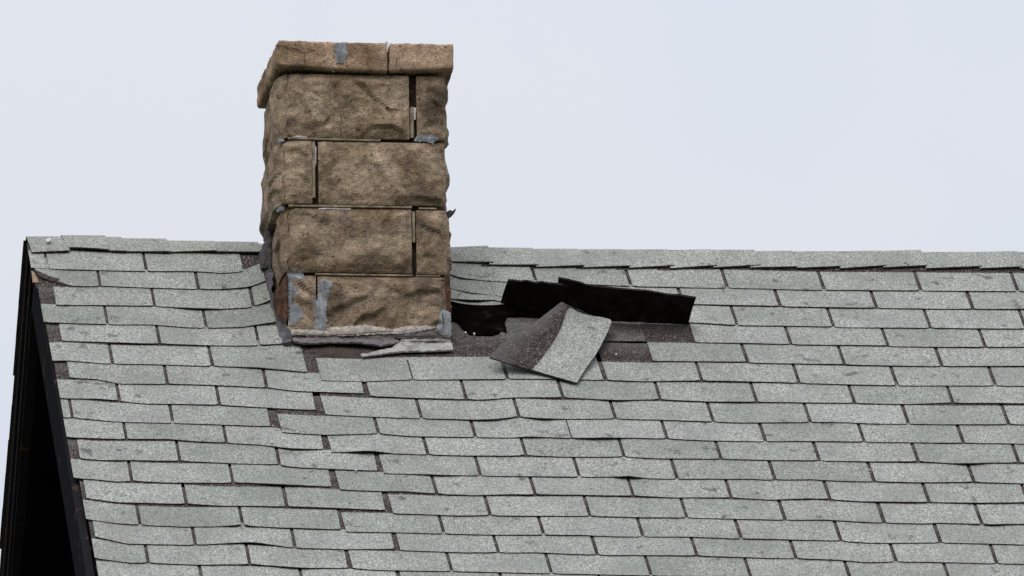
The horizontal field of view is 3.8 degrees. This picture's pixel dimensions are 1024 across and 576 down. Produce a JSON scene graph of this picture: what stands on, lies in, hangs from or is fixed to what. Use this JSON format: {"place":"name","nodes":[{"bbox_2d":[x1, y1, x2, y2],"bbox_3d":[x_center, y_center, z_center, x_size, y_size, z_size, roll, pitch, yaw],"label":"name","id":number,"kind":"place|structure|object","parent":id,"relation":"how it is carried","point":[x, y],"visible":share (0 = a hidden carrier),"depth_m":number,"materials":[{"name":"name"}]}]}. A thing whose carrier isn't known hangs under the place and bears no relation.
{"place":"outdoors","nodes":[
{"label":"outdoors","id":0,"kind":"place"},
{"bbox_2d":[0,0,1023,557],"label":"sky","id":1,"kind":"structure","parent":0,"point":[757,125],"materials":[{"name":"white"}]},
{"label":"ground","id":2,"kind":"structure","parent":0,"visible":0},
{"bbox_2d":[0,235,1023,575],"bbox_3d":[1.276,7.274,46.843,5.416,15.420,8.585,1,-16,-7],"label":"roof","id":3,"kind":"structure","parent":2,"relation":"on","point":[178,409],"depth_m":47.82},
{"bbox_2d":[257,40,455,358],"bbox_3d":[-0.476,-0.087,48.447,0.596,1.305,0.547,1,-16,-7],"label":"stone chimney","id":4,"kind":"object","parent":3,"relation":"on","point":[355,232],"visible":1,"depth_m":48.32,"materials":[{"name":"stone"}]},
{"bbox_2d":[501,279,562,313],"bbox_3d":[0.062,0.029,48.416,0.218,0.102,0.110,-4,-16,9],"label":"lifted shingle","id":5,"kind":"object","parent":3,"relation":"on","point":[544,297],"visible":1,"depth_m":48.42,"materials":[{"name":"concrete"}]},
{"bbox_2d":[489,302,610,383],"bbox_3d":[0.150,0.162,48.169,0.207,0.341,0.458,-15,-21,39],"label":"torn shingle","id":6,"kind":"object","parent":3,"relation":"on","point":[562,341],"visible":1,"depth_m":48.18,"materials":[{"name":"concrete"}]},
{"bbox_2d":[558,277,695,323],"bbox_3d":[0.357,0.037,48.410,0.431,0.123,0.133,0,-16,-2],"label":"lifted shingle","id":7,"kind":"object","parent":3,"relation":"on","point":[627,304],"visible":1,"depth_m":48.40,"materials":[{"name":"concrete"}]}
]}

